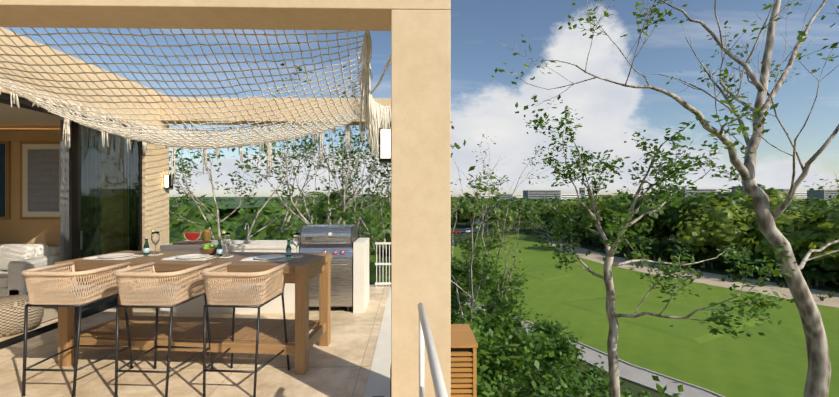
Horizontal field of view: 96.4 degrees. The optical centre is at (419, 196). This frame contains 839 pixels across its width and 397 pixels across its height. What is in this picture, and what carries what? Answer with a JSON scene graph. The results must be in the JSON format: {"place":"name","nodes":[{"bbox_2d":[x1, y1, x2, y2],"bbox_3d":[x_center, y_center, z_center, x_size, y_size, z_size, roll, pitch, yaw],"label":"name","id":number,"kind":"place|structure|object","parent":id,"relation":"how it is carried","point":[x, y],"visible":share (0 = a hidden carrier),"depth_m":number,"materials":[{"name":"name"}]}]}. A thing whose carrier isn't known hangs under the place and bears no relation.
{"place":"outdoors","nodes":[
{"label":"outdoors","id":0,"kind":"place"},
{"bbox_2d":[0,103,71,125],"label":"room ceiling","id":1,"kind":"structure","parent":0,"point":[12,115],"depth_m":5.88,"materials":[{"name":"beige paint"}]},
{"bbox_2d":[2,0,838,196],"label":"sky","id":2,"kind":"structure","parent":0,"point":[481,103],"materials":[{"name":"blue"}]},
{"bbox_2d":[451,231,483,245],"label":"road","id":3,"kind":"structure","parent":0,"point":[454,234],"depth_m":110.45,"materials":[{"name":"grey asphalt"}]},
{"bbox_2d":[451,228,480,233],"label":"parked cars","id":4,"kind":"object","parent":3,"relation":"on","point":[465,230],"visible":0.77,"depth_m":124.00,"materials":[{"name":"blue"}]},
{"bbox_2d":[169,208,838,396],"bbox_3d":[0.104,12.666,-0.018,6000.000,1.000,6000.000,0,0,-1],"label":"shrubs","id":5,"kind":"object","parent":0,"point":[635,389],"depth_m":66.95,"materials":[{"name":"green plant"}]},
{"bbox_2d":[169,63,515,391],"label":"young trees","id":6,"kind":"object","parent":5,"relation":"on","point":[323,203],"depth_m":18.39,"materials":[{"name":"green plant"}]},
{"bbox_2d":[474,220,494,230],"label":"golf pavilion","id":7,"kind":"structure","parent":5,"relation":"on","point":[479,222],"depth_m":132.63,"materials":[{"name":"grey"}]},
{"bbox_2d":[169,191,838,211],"bbox_3d":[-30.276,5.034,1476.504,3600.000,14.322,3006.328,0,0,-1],"label":"forest canopy","id":8,"kind":"object","parent":5,"relation":"on","point":[255,205],"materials":[{"name":"green plant"}]},
{"bbox_2d":[245,184,838,286],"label":"tree line","id":9,"kind":"object","parent":5,"relation":"on","point":[750,241],"depth_m":63.87,"materials":[{"name":"green plant"}]},
{"bbox_2d":[451,219,683,396],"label":"shrubs","id":10,"kind":"object","parent":5,"relation":"on","point":[552,344],"depth_m":12.16,"materials":[{"name":"green plant"}]},
{"bbox_2d":[341,0,838,396],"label":"trees","id":11,"kind":"object","parent":5,"relation":"on","point":[817,382],"depth_m":8.14,"materials":[{"name":"green plant"}]},
{"bbox_2d":[541,232,838,307],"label":"sand waste area","id":12,"kind":"object","parent":5,"relation":"on","point":[713,279],"visible":0.54,"depth_m":53.46,"materials":[{"name":"beige sand"}]},
{"bbox_2d":[541,231,835,300],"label":"sand grass clumps","id":13,"kind":"object","parent":12,"relation":"on","point":[740,277],"visible":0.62,"depth_m":54.37,"materials":[{"name":"green plant"}]},
{"bbox_2d":[461,292,724,396],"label":"cart path","id":14,"kind":"structure","parent":0,"point":[635,374],"depth_m":25.27,"materials":[{"name":"concrete"}]},
{"bbox_2d":[451,234,838,396],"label":"fairway grass","id":15,"kind":"structure","parent":0,"point":[769,364],"depth_m":33.47,"materials":[{"name":"green plant"}]},
{"bbox_2d":[520,269,766,343],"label":"tee boxes","id":16,"kind":"object","parent":15,"relation":"on","point":[695,331],"visible":0.73,"depth_m":38.58,"materials":[{"name":"green plant"}]},
{"bbox_2d":[478,186,838,199],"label":"distant buildings","id":17,"kind":"structure","parent":0,"point":[532,194],"depth_m":564.80,"materials":[{"name":"grey"}]},
{"bbox_3d":[-5.524,7.067,1.266,11.400,10.198,11.400,0,0,-1],"label":"building","id":18,"kind":"object","parent":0,"visible":0},
{"bbox_2d":[0,285,390,396],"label":"terrace floor","id":19,"kind":"structure","parent":18,"relation":"on","point":[335,366],"depth_m":3.65,"materials":[{"name":"beige tile"}]},
{"bbox_2d":[0,300,102,338],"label":"rug","id":20,"kind":"object","parent":19,"relation":"on","point":[50,314],"depth_m":5.21,"materials":[{"name":"beige carpet"}]},
{"bbox_2d":[0,294,43,336],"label":"pouf","id":21,"kind":"object","parent":20,"relation":"on","point":[12,308],"visible":0.81,"depth_m":4.48,"materials":[{"name":"beige wicker"}]},
{"bbox_2d":[0,244,59,296],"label":"sofa","id":22,"kind":"object","parent":20,"relation":"on","point":[12,280],"visible":0.4,"depth_m":5.64,"materials":[{"name":"white fabric"}]},
{"bbox_2d":[0,244,36,269],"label":"sofa cushions","id":23,"kind":"object","parent":22,"relation":"on","point":[11,253],"visible":0.79,"depth_m":6.00,"materials":[{"name":"white fabric"}]},
{"bbox_2d":[0,125,126,284],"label":"room walls","id":24,"kind":"structure","parent":19,"relation":"on","point":[15,229],"depth_m":6.54,"materials":[{"name":"beige paint"}]},
{"bbox_2d":[0,141,59,219],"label":"wall art frames","id":25,"kind":"structure","parent":24,"relation":"attached to","point":[39,180],"depth_m":6.50,"materials":[{"name":"brown wood"}]},
{"bbox_2d":[0,128,59,130],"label":"cove light","id":26,"kind":"object","parent":24,"relation":"attached to","point":[24,129],"depth_m":6.49,"materials":[{"name":"paint"}]},
{"bbox_2d":[60,120,100,305],"bbox_3d":[-4.961,0.296,5.519,0.070,2.700,0.680,0,0,-1],"label":"curtain","id":27,"kind":"object","parent":24,"relation":"hanging from","point":[65,203],"visible":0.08,"depth_m":5.33,"materials":[{"name":"white fabric"}]},
{"bbox_2d":[0,27,168,289],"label":"wall","id":28,"kind":"structure","parent":24,"relation":"attached to","point":[155,193],"depth_m":5.67,"materials":[{"name":"beige paint"}]},
{"bbox_2d":[0,93,142,348],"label":"door tracks","id":29,"kind":"object","parent":28,"relation":"attached to","point":[23,102],"depth_m":4.46},
{"bbox_2d":[72,119,141,316],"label":"stacked doors","id":30,"kind":"structure","parent":28,"relation":"attached to","point":[134,183],"depth_m":5.58,"materials":[{"name":"glass"}]},
{"bbox_2d":[164,175,172,188],"bbox_3d":[-4.539,-0.264,6.787,0.097,0.250,0.116,0,0,-1],"label":"wall lamp","id":31,"kind":"object","parent":28,"relation":"attached to","point":[167,182],"visible":0.98,"depth_m":6.74,"materials":[{"name":"white metal"}]},
{"bbox_2d":[0,27,388,149],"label":"net canopy","id":32,"kind":"object","parent":28,"relation":"attached to","point":[173,139],"visible":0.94,"depth_m":3.82,"materials":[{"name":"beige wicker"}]},
{"bbox_2d":[0,31,390,184],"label":"fringe","id":33,"kind":"object","parent":32,"relation":"hanging from","point":[377,116],"visible":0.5,"depth_m":5.19,"materials":[{"name":"fabric"}]},
{"bbox_2d":[160,97,390,124],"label":"beam","id":34,"kind":"structure","parent":28,"relation":"attached to","point":[384,101],"depth_m":6.67,"materials":[{"name":"paint"}]},
{"bbox_2d":[21,261,132,396],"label":"bar stool","id":35,"kind":"object","parent":19,"relation":"on","point":[76,295],"visible":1,"depth_m":3.17,"materials":[{"name":"beige wicker"}]},
{"bbox_2d":[113,262,213,396],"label":"bar stool","id":36,"kind":"object","parent":19,"relation":"on","point":[157,297],"visible":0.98,"depth_m":3.14,"materials":[{"name":"beige wicker"}]},
{"bbox_2d":[0,287,384,396],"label":"floor joints","id":37,"kind":"object","parent":19,"relation":"on","point":[235,369],"visible":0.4,"depth_m":3.65,"materials":[{"name":"brown"}]},
{"bbox_2d":[55,251,331,374],"bbox_3d":[-2.279,1.156,3.973,2.520,1.021,0.797,0,0,4],"label":"dining table","id":38,"kind":"object","parent":19,"relation":"on","point":[300,273],"visible":0.79,"depth_m":3.70,"materials":[{"name":"brown wood"}]},
{"bbox_2d":[84,253,292,261],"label":"place settings","id":39,"kind":"object","parent":38,"relation":"on","point":[204,257],"visible":1,"depth_m":3.90,"materials":[{"name":"white ceramic"}]},
{"bbox_2d":[143,239,290,256],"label":"water bottles","id":40,"kind":"object","parent":38,"relation":"on","point":[146,249],"visible":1,"depth_m":4.00,"materials":[{"name":"green glass"}]},
{"bbox_2d":[148,229,302,257],"bbox_3d":[-2.104,0.505,4.067,1.736,0.281,0.255,0,0,10],"label":"tableware","id":41,"kind":"object","parent":38,"relation":"on","point":[210,249],"visible":0.9,"depth_m":4.08,"materials":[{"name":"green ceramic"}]},
{"bbox_2d":[151,231,300,256],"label":"wine glasses","id":42,"kind":"object","parent":38,"relation":"on","point":[155,238],"visible":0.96,"depth_m":3.97,"materials":[{"name":"clear glass"}]},
{"bbox_2d":[0,0,450,396],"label":"pillar","id":43,"kind":"structure","parent":19,"relation":"on","point":[420,30],"depth_m":2.68,"materials":[{"name":"paint"}]},
{"bbox_2d":[379,128,390,162],"bbox_3d":[-0.254,-0.384,2.855,0.097,0.250,0.116,0,0,-1],"label":"wall lamp","id":44,"kind":"object","parent":43,"relation":"attached to","point":[384,146],"visible":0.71,"depth_m":2.81,"materials":[{"name":"white metal"}]},
{"bbox_2d":[200,262,289,396],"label":"bar stool","id":45,"kind":"object","parent":19,"relation":"on","point":[235,294],"visible":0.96,"depth_m":3.14,"materials":[{"name":"beige wicker"}]},
{"bbox_2d":[160,238,368,313],"bbox_3d":[-2.238,1.164,5.652,2.890,1.005,0.635,0,0,-1],"label":"kitchen counter","id":46,"kind":"object","parent":19,"relation":"on","point":[360,275],"visible":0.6,"depth_m":5.36,"materials":[{"name":"white paint"}]},
{"bbox_2d":[173,221,211,244],"bbox_3d":[-3.344,0.530,5.655,0.420,0.332,0.506,0,0,-1],"label":"fruit tray","id":47,"kind":"object","parent":46,"relation":"on","point":[192,238],"visible":1,"depth_m":5.57,"materials":[{"name":"red food"}]},
{"bbox_2d":[245,223,251,240],"bbox_3d":[-2.680,0.554,5.830,0.072,0.285,0.136,0,0,20],"label":"faucet","id":48,"kind":"object","parent":46,"relation":"on","point":[248,238],"visible":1,"depth_m":5.86,"materials":[{"name":"silver metal"}]},
{"bbox_2d":[299,225,357,310],"bbox_3d":[-1.343,1.053,5.630,0.750,1.225,0.646,0,0,-1],"label":"gas grill","id":49,"kind":"object","parent":19,"relation":"on","point":[336,241],"visible":0.6,"depth_m":5.37,"materials":[{"name":"silver metal"}]},
{"bbox_2d":[364,288,390,396],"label":"edge strip","id":50,"kind":"object","parent":19,"relation":"on","point":[378,383],"visible":0.56,"depth_m":3.75,"materials":[{"name":"white paint"}]},
{"bbox_2d":[372,367,390,396],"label":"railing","id":51,"kind":"object","parent":19,"relation":"on","point":[390,386],"depth_m":2.92,"materials":[{"name":"black metal"}]},
{"bbox_2d":[375,242,390,286],"bbox_3d":[-0.554,1.257,6.920,0.530,0.818,0.030,0,0,-1],"label":"terrace railing","id":52,"kind":"object","parent":19,"relation":"on","point":[386,283],"visible":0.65,"depth_m":6.91,"materials":[{"name":"white metal"}]},
{"bbox_2d":[418,303,447,396],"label":"handrail","id":53,"kind":"object","parent":19,"relation":"on","point":[425,335],"visible":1,"depth_m":1.72,"materials":[{"name":"silver metal"}]},
{"bbox_2d":[451,324,477,396],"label":"wooden cabinet","id":54,"kind":"object","parent":19,"relation":"on","point":[464,345],"visible":0.65,"depth_m":3.33,"materials":[{"name":"brown wood"}]}
]}

